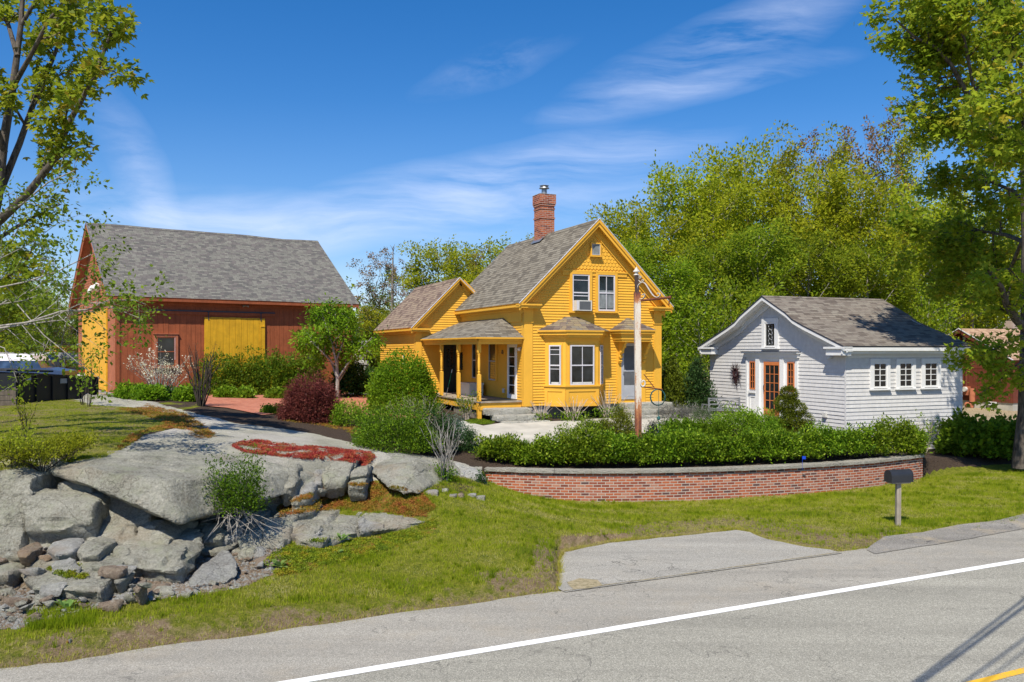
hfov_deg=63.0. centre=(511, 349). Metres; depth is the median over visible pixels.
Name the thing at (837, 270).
forest tree
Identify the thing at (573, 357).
bay window
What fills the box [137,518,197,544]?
ledge block
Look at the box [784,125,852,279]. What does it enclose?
budding tree
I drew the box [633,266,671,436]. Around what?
sign post
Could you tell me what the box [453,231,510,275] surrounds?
forest tree
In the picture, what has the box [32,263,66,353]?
slender birch
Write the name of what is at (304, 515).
ledge stone
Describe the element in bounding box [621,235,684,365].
forest tree
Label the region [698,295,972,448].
white cottage
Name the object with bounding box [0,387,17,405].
wooden bin
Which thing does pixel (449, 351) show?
entry door
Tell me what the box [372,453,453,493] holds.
boulder
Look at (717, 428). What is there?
peony
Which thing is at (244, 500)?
rock shrub
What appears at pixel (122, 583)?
loose block
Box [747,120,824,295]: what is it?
forest tree
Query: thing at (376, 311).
slender birch
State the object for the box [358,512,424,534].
ledge block
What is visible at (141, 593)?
loose block
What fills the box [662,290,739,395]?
understory tree
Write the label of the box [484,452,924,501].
retaining wall
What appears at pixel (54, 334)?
forest tree
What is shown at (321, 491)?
ledge block
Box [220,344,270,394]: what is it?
hedge shrub
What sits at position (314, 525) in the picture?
ledge block
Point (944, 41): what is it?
maple tree
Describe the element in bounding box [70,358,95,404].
sapling
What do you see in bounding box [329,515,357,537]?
ledge block
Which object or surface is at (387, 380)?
round bush
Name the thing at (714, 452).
azalea
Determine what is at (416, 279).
forest tree
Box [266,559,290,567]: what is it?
mullein
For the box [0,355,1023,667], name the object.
ground
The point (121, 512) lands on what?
ledge block
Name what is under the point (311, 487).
ledge block
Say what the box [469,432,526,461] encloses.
azalea
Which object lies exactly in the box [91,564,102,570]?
rubble block
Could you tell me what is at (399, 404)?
viburnum
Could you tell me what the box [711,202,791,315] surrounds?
forest tree
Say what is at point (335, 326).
tree
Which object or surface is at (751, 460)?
bark mulch
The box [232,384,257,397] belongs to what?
perennial
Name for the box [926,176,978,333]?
forest tree
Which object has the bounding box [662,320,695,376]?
understory tree
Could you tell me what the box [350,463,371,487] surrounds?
ledge stone
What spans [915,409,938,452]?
wispy shrub
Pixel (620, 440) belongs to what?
azalea
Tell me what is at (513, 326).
yellow house
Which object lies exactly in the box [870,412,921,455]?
azalea
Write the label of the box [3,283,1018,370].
distant woods
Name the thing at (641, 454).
azalea
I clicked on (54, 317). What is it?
slender birch
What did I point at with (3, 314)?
forest tree
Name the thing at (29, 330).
forest tree
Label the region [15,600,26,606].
loose stone
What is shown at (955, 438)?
leafy shrub
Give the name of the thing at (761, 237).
forest tree
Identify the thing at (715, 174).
forest tree
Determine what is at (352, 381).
ivy shrub
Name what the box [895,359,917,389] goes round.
window
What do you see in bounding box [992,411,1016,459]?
leafy shrub
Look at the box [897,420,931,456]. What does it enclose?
azalea
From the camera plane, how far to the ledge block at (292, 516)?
16.13 m
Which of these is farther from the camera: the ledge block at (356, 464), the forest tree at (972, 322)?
the forest tree at (972, 322)
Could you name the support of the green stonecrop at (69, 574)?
on the ledge slab at (94, 587)
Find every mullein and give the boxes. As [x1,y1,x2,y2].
[54,599,77,609]
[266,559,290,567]
[337,533,349,539]
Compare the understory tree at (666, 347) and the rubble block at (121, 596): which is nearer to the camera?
the rubble block at (121, 596)
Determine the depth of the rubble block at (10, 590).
12.62 m
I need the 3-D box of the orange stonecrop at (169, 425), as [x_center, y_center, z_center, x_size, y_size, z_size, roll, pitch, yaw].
[-9.347,1.950,22.322,2.224,0.302,11.080,0,0,-25]
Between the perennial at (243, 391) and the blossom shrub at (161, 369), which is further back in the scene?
the perennial at (243, 391)
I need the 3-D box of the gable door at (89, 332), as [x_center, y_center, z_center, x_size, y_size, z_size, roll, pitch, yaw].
[-19.866,0.028,39.841,0.041,3.635,5.840,0,0,-36]
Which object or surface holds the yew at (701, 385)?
on the ground at (228, 427)
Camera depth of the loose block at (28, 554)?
13.34 m
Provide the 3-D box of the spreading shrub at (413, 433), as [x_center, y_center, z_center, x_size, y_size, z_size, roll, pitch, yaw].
[-3.071,1.968,22.037,2.687,1.605,2.687,0,0,0]
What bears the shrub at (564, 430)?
on the ground at (228, 427)
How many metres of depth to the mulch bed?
25.37 m
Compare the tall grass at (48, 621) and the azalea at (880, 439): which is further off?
the azalea at (880, 439)
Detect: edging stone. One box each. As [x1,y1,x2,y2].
[426,489,437,495]
[476,495,484,500]
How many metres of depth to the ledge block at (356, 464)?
18.54 m
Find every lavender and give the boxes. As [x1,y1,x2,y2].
[653,401,690,418]
[675,401,713,417]
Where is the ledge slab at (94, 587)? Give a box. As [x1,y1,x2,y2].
[21,553,123,603]
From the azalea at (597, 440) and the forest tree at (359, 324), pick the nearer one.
the azalea at (597, 440)
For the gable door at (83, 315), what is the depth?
42.65 m
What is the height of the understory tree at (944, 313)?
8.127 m
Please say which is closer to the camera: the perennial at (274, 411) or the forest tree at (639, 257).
the perennial at (274, 411)
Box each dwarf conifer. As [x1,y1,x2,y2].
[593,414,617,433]
[600,398,642,434]
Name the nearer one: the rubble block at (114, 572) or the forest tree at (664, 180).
the rubble block at (114, 572)
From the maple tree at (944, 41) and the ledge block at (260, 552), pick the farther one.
the maple tree at (944, 41)
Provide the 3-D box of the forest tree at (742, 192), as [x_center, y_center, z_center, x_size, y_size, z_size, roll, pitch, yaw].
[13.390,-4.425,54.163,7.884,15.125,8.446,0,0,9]
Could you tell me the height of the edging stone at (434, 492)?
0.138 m
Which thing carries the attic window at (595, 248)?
in the yellow house at (513, 326)
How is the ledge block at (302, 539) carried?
on the ground at (228, 427)
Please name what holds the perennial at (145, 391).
on the ground at (228, 427)
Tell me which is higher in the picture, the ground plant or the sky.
the sky
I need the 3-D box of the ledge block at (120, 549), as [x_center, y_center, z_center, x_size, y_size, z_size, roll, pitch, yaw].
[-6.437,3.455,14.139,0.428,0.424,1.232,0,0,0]
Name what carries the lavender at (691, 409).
on the ground at (228, 427)
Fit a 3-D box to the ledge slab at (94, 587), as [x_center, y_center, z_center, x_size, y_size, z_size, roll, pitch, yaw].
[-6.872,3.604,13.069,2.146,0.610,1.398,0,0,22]
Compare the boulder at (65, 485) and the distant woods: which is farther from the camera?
the distant woods
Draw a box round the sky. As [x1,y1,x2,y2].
[0,0,1023,343]
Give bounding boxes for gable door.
[82,315,83,365]
[84,309,105,389]
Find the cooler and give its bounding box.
[461,382,483,395]
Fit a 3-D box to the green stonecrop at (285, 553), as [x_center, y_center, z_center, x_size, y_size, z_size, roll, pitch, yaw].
[-2.940,3.592,15.658,1.244,0.401,3.888,0,0,44]
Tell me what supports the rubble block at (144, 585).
on the loose block at (141, 593)
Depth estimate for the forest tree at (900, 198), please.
52.88 m
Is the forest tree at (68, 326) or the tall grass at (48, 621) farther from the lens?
the forest tree at (68, 326)
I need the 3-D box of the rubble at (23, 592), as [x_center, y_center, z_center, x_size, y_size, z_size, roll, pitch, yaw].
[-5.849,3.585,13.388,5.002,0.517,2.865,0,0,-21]
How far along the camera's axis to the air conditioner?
29.74 m
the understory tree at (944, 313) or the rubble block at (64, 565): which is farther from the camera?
the understory tree at (944, 313)
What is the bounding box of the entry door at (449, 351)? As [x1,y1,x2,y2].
[443,345,455,392]
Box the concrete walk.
[452,413,741,443]
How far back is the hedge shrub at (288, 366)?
37.24 m
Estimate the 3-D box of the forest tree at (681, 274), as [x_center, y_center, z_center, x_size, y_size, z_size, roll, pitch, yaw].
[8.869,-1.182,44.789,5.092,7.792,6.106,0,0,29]
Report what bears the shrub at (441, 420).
on the ground at (228, 427)
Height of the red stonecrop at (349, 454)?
0.612 m
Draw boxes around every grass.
[0,399,183,469]
[0,469,1023,666]
[0,526,987,669]
[22,604,101,630]
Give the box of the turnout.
[559,530,840,591]
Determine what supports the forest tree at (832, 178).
on the ground at (228, 427)
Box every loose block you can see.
[17,542,42,566]
[47,538,84,560]
[77,536,116,561]
[114,571,135,593]
[133,579,147,604]
[253,555,270,568]
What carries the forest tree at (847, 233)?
on the ground at (228, 427)
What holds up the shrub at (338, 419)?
on the ground at (228, 427)
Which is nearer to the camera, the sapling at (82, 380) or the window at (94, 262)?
the sapling at (82, 380)
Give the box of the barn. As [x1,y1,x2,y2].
[68,222,358,394]
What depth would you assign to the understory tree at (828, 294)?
47.87 m
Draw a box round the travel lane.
[310,562,1023,681]
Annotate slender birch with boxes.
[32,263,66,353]
[33,277,68,350]
[359,286,390,365]
[362,294,390,356]
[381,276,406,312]
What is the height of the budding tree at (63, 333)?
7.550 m
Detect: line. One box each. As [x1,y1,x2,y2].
[279,558,1023,681]
[967,667,1023,681]
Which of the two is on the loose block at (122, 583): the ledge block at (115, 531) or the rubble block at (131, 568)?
the rubble block at (131, 568)
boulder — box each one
[0,461,64,553]
[0,551,25,586]
[20,487,110,543]
[41,543,50,551]
[51,444,314,524]
[58,481,96,492]
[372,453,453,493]
[455,463,487,484]
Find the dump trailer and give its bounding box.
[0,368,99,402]
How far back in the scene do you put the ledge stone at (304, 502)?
16.66 m
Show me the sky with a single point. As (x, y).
(354, 128)
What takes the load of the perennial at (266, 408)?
on the brick patio
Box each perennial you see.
[110,379,144,399]
[130,382,170,400]
[161,384,179,398]
[169,380,201,401]
[209,383,237,397]
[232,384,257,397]
[259,403,274,412]
[263,385,288,397]
[269,401,284,414]
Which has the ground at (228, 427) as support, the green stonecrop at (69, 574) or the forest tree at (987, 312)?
the forest tree at (987, 312)
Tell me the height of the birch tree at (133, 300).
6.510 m
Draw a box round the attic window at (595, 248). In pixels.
[589,242,602,256]
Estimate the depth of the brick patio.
31.75 m
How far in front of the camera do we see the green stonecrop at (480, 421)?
28.00 m
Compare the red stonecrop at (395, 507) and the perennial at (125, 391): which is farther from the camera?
the perennial at (125, 391)
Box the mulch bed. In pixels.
[283,419,378,445]
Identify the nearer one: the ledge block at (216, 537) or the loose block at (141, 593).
the loose block at (141, 593)
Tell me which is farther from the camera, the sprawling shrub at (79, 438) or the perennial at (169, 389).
the perennial at (169, 389)
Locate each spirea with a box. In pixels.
[707,401,768,434]
[740,406,788,435]
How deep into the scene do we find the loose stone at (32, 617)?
11.61 m
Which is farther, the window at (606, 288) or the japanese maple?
the window at (606, 288)
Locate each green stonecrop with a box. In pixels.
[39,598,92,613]
[45,562,88,578]
[263,517,438,574]
[463,418,495,424]
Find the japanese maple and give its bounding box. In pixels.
[274,363,346,423]
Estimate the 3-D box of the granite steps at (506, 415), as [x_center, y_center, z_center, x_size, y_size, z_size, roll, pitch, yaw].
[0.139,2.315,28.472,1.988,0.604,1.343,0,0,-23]
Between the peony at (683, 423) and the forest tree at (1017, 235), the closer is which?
the peony at (683, 423)
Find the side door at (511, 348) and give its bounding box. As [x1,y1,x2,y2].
[507,344,516,398]
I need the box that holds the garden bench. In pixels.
[702,397,739,413]
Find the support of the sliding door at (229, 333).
in the barn
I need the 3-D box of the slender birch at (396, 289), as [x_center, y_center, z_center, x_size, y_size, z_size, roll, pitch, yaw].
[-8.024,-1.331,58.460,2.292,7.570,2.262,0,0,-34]
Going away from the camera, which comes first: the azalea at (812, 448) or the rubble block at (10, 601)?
the rubble block at (10, 601)
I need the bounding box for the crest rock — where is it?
[80,393,129,402]
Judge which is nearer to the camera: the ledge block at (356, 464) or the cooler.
the ledge block at (356, 464)
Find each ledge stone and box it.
[291,495,315,507]
[292,502,322,519]
[294,467,325,497]
[322,452,359,498]
[348,478,369,500]
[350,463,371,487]
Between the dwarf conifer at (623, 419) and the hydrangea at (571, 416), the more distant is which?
the hydrangea at (571, 416)
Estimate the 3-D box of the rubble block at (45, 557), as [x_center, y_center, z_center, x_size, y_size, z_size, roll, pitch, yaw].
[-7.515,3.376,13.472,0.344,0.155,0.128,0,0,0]
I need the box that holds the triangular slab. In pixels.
[189,550,237,588]
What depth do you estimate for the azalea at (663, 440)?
22.66 m
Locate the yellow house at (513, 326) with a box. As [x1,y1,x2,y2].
[373,185,673,419]
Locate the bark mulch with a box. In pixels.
[484,449,1002,468]
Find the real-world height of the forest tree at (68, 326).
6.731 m
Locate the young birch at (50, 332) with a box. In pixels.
[0,184,94,357]
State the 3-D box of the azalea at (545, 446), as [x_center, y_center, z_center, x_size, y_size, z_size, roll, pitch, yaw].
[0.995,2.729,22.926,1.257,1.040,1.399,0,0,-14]
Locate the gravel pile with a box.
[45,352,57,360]
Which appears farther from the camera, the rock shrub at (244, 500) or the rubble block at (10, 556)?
the rock shrub at (244, 500)
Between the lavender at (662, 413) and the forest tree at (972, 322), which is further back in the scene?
the forest tree at (972, 322)
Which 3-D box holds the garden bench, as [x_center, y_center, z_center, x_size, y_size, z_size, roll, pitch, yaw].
[7.688,2.146,30.795,1.270,0.760,0.570,0,0,-13]
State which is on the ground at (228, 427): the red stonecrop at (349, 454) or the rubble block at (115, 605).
the rubble block at (115, 605)
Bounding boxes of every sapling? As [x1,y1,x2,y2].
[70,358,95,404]
[79,341,101,406]
[421,403,463,484]
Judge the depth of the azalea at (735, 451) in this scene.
23.07 m
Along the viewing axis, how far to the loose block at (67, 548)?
13.39 m
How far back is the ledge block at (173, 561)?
13.56 m
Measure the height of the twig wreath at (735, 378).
1.203 m
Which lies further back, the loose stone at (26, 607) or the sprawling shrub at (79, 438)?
the sprawling shrub at (79, 438)
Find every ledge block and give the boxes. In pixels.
[86,521,137,540]
[103,497,160,527]
[112,528,203,583]
[112,543,130,556]
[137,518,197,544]
[197,506,273,556]
[201,518,228,548]
[223,517,245,545]
[231,547,239,553]
[237,527,262,549]
[237,547,256,562]
[244,517,272,532]
[253,545,266,559]
[261,512,293,549]
[275,510,297,529]
[278,480,347,496]
[281,463,302,506]
[291,523,325,540]
[292,509,362,546]
[297,534,329,547]
[300,481,319,500]
[314,469,324,496]
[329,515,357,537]
[353,453,362,467]
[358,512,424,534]
[358,516,383,536]
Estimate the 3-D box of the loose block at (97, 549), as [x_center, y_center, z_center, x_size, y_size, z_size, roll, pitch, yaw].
[-6.790,3.378,13.653,0.529,0.482,0.928,0,0,0]
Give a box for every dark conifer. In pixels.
[451,424,484,451]
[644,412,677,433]
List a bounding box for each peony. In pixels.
[658,412,704,435]
[694,415,733,435]
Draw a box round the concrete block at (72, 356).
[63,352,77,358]
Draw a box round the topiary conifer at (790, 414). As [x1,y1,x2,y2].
[765,385,816,435]
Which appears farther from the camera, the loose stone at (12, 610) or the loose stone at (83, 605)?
the loose stone at (83, 605)
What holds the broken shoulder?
on the road
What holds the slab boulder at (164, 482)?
on the ground at (228, 427)
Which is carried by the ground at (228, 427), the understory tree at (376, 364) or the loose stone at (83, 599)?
the understory tree at (376, 364)
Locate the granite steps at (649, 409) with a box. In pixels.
[620,401,694,418]
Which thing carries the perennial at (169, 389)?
on the ground at (228, 427)
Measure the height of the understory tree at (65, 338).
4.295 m
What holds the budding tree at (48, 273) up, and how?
on the ground at (228, 427)
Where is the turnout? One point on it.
(624, 562)
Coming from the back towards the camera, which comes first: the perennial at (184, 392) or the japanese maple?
the perennial at (184, 392)
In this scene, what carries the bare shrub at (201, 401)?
on the ground at (228, 427)
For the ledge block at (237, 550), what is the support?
on the ground at (228, 427)
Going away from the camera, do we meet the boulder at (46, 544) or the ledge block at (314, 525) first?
the boulder at (46, 544)
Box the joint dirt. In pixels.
[564,552,836,590]
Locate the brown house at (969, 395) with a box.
[948,321,1019,410]
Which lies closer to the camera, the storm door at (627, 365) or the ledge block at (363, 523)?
the ledge block at (363, 523)
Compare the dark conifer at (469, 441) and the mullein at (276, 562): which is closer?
the mullein at (276, 562)
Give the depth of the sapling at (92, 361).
26.68 m
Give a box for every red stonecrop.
[231,439,376,465]
[277,481,437,516]
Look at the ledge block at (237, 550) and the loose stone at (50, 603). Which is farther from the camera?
the ledge block at (237, 550)
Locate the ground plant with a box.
[470,468,491,483]
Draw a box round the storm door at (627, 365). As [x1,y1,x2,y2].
[621,343,633,398]
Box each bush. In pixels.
[362,345,440,413]
[363,363,374,393]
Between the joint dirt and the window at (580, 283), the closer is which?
the joint dirt
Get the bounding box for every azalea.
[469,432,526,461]
[507,437,539,465]
[530,432,570,465]
[551,426,598,465]
[575,415,619,466]
[598,427,639,466]
[616,430,662,465]
[642,418,682,465]
[666,424,706,465]
[682,423,732,464]
[712,429,755,462]
[735,423,787,463]
[762,418,805,462]
[793,425,829,459]
[803,419,858,458]
[830,422,879,457]
[852,420,894,457]
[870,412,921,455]
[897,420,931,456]
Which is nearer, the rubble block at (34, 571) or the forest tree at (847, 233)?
the rubble block at (34, 571)
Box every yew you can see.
[662,353,700,408]
[672,351,723,411]
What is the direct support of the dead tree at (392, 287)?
on the ground at (228, 427)
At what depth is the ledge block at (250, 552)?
14.73 m
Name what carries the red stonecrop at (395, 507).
on the ground at (228, 427)
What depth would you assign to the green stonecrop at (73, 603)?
12.25 m
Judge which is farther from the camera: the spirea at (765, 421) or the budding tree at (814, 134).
the budding tree at (814, 134)
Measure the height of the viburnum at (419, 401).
1.326 m
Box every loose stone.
[6,616,16,621]
[7,608,15,612]
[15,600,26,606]
[19,603,33,610]
[26,612,41,617]
[30,616,41,621]
[34,596,43,604]
[39,595,53,602]
[42,600,55,608]
[78,597,86,602]
[78,603,88,608]
[124,592,137,601]
[210,580,218,584]
[256,561,263,567]
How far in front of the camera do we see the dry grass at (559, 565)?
13.33 m
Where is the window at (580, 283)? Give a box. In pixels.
[569,271,593,312]
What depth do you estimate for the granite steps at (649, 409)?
30.17 m
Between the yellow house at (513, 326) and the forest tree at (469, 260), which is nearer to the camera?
the yellow house at (513, 326)
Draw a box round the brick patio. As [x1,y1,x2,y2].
[205,394,412,417]
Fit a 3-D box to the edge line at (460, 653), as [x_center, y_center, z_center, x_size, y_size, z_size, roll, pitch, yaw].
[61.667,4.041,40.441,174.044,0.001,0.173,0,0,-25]
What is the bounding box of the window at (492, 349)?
[487,344,497,380]
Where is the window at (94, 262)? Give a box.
[91,250,96,279]
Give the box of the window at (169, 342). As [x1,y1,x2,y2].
[153,333,177,367]
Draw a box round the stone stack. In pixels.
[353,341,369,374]
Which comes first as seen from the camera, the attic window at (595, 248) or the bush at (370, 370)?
the attic window at (595, 248)
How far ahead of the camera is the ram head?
38.75 m
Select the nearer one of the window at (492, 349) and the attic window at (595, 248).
the attic window at (595, 248)
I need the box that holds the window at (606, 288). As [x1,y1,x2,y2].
[594,272,618,312]
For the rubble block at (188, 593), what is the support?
on the ground at (228, 427)
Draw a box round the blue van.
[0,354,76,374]
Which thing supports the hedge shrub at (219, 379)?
on the ground at (228, 427)
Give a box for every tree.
[0,0,153,299]
[0,142,174,404]
[0,243,50,353]
[0,281,61,351]
[0,323,51,351]
[21,257,56,337]
[38,315,77,347]
[48,277,77,366]
[53,302,77,340]
[53,328,77,344]
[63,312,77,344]
[287,293,387,398]
[346,247,396,358]
[351,310,374,366]
[355,302,398,368]
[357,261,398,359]
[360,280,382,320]
[367,350,380,367]
[379,260,423,319]
[383,234,485,300]
[383,245,398,315]
[389,259,425,299]
[431,246,481,279]
[444,245,489,277]
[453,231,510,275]
[584,187,707,351]
[605,149,751,354]
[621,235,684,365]
[640,253,715,373]
[657,161,779,333]
[657,236,770,380]
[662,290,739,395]
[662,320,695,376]
[669,154,735,338]
[681,128,824,314]
[688,272,774,378]
[708,155,764,319]
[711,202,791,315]
[712,216,820,326]
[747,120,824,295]
[754,158,877,297]
[760,224,872,297]
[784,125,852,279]
[787,166,920,312]
[799,120,874,295]
[801,281,860,297]
[814,235,928,312]
[842,99,916,228]
[843,175,973,329]
[846,115,904,289]
[858,0,1023,468]
[868,107,942,313]
[879,204,992,334]
[885,281,974,383]
[893,298,935,325]
[919,203,1020,328]
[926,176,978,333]
[966,211,1020,328]
[966,239,1015,328]
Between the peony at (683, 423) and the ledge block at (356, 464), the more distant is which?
the peony at (683, 423)
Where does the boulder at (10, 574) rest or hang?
on the ground at (228, 427)
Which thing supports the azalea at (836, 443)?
on the ground at (228, 427)
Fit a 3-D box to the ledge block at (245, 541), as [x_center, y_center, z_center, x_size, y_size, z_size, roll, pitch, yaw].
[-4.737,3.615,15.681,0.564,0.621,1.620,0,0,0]
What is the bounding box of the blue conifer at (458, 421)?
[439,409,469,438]
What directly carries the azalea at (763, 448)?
on the ground at (228, 427)
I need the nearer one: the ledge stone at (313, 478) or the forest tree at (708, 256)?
the ledge stone at (313, 478)
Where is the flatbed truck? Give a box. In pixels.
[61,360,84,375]
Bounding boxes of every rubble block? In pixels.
[0,557,8,564]
[0,587,15,594]
[2,551,19,561]
[3,597,31,606]
[18,567,46,575]
[37,555,51,560]
[39,582,66,596]
[51,558,81,573]
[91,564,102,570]
[98,565,127,579]
[98,599,123,611]
[114,592,133,603]
[116,565,136,575]
[137,582,151,588]
[147,583,170,592]
[148,586,174,595]
[182,591,193,597]
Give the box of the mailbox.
[884,469,913,524]
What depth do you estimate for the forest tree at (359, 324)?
63.87 m
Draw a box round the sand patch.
[567,578,601,588]
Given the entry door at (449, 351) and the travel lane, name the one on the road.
the travel lane
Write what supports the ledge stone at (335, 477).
on the ground at (228, 427)
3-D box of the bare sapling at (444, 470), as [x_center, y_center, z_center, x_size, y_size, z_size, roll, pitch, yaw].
[-1.609,2.238,19.253,1.034,2.011,1.454,0,0,0]
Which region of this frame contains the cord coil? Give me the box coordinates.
[650,389,665,431]
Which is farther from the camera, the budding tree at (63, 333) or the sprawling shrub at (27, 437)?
the budding tree at (63, 333)
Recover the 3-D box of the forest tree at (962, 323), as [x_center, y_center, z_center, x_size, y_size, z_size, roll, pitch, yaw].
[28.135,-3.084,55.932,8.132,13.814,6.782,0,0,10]
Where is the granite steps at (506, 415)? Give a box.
[483,407,549,423]
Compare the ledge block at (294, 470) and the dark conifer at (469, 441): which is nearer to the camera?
the ledge block at (294, 470)
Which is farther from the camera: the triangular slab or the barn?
the barn
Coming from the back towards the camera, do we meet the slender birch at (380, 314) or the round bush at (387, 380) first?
the slender birch at (380, 314)
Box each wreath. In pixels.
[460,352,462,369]
[730,361,741,387]
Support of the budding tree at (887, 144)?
on the ground at (228, 427)
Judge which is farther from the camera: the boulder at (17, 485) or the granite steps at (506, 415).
the granite steps at (506, 415)
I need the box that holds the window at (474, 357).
[471,344,477,378]
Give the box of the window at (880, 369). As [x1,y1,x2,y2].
[869,359,891,390]
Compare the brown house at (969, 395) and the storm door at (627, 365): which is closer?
the storm door at (627, 365)
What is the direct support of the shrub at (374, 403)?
on the ground at (228, 427)
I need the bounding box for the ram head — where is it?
[87,283,99,292]
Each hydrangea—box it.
[530,400,554,420]
[554,396,595,421]
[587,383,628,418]
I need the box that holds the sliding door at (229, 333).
[204,311,264,386]
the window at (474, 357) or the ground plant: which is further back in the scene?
the window at (474, 357)
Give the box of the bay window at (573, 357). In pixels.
[537,317,609,418]
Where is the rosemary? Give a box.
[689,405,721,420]
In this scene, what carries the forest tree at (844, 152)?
on the ground at (228, 427)
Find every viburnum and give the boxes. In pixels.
[384,391,417,416]
[396,391,450,422]
[452,390,481,419]
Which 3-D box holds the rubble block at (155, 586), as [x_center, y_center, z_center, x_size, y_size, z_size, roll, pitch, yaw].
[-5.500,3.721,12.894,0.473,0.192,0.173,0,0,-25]
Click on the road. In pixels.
(294, 653)
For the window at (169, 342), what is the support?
in the barn
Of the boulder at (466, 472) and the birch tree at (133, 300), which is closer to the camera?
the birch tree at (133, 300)
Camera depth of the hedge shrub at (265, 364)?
37.08 m
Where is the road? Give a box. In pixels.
[0,529,1023,681]
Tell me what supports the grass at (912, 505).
on the ground at (228, 427)
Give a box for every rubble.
[0,546,280,628]
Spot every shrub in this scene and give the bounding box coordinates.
[0,420,51,467]
[0,432,95,471]
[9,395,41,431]
[32,427,102,459]
[123,342,193,389]
[181,343,221,406]
[188,347,244,394]
[199,436,287,543]
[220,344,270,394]
[238,345,288,394]
[257,347,309,394]
[286,352,327,391]
[328,360,369,396]
[328,396,372,426]
[349,393,446,453]
[369,398,389,419]
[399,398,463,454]
[553,423,576,437]
[572,416,606,434]
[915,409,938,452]
[930,407,995,457]
[930,415,956,439]
[963,413,1013,460]
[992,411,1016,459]
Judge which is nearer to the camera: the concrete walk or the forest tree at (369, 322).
the concrete walk
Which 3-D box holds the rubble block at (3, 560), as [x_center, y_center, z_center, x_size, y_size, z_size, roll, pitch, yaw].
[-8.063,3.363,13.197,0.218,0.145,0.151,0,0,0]
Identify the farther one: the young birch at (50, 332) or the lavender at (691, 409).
the lavender at (691, 409)
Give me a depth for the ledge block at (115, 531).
14.30 m
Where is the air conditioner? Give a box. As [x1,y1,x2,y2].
[574,300,591,310]
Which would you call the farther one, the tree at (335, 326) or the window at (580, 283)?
the tree at (335, 326)
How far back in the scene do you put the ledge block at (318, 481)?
17.59 m
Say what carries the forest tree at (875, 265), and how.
on the ground at (228, 427)
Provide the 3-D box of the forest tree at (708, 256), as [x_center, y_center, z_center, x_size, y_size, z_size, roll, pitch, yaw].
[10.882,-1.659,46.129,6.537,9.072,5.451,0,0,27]
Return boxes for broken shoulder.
[866,514,1023,553]
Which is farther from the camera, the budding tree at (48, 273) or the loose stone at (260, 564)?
the budding tree at (48, 273)
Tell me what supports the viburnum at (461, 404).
on the ground at (228, 427)
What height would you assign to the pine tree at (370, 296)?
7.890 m
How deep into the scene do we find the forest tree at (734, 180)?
62.00 m
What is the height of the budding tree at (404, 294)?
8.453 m
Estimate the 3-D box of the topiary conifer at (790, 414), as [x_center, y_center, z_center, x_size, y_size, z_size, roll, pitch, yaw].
[9.002,2.083,27.192,1.664,1.885,1.465,0,0,-30]
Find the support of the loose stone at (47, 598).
on the rubble at (23, 592)
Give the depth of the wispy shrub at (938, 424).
28.53 m
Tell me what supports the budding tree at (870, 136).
on the ground at (228, 427)
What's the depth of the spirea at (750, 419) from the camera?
26.26 m
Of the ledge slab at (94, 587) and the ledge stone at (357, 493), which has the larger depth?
the ledge stone at (357, 493)
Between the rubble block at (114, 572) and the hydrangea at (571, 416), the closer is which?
the rubble block at (114, 572)
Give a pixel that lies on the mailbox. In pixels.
(897, 477)
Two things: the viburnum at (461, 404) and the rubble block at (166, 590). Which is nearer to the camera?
the rubble block at (166, 590)
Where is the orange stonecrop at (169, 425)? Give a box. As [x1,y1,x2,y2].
[115,406,214,448]
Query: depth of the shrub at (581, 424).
25.94 m
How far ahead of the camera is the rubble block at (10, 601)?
12.16 m
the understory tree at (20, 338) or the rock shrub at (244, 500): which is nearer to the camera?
the rock shrub at (244, 500)
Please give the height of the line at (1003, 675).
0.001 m
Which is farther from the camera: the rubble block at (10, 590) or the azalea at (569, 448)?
the azalea at (569, 448)
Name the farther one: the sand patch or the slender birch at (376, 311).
the slender birch at (376, 311)
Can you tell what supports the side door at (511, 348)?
in the yellow house at (513, 326)
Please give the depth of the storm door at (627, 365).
30.76 m
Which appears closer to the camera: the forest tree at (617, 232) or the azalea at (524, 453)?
the azalea at (524, 453)
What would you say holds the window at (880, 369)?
in the white cottage
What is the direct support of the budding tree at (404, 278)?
on the ground at (228, 427)
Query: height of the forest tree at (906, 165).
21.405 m

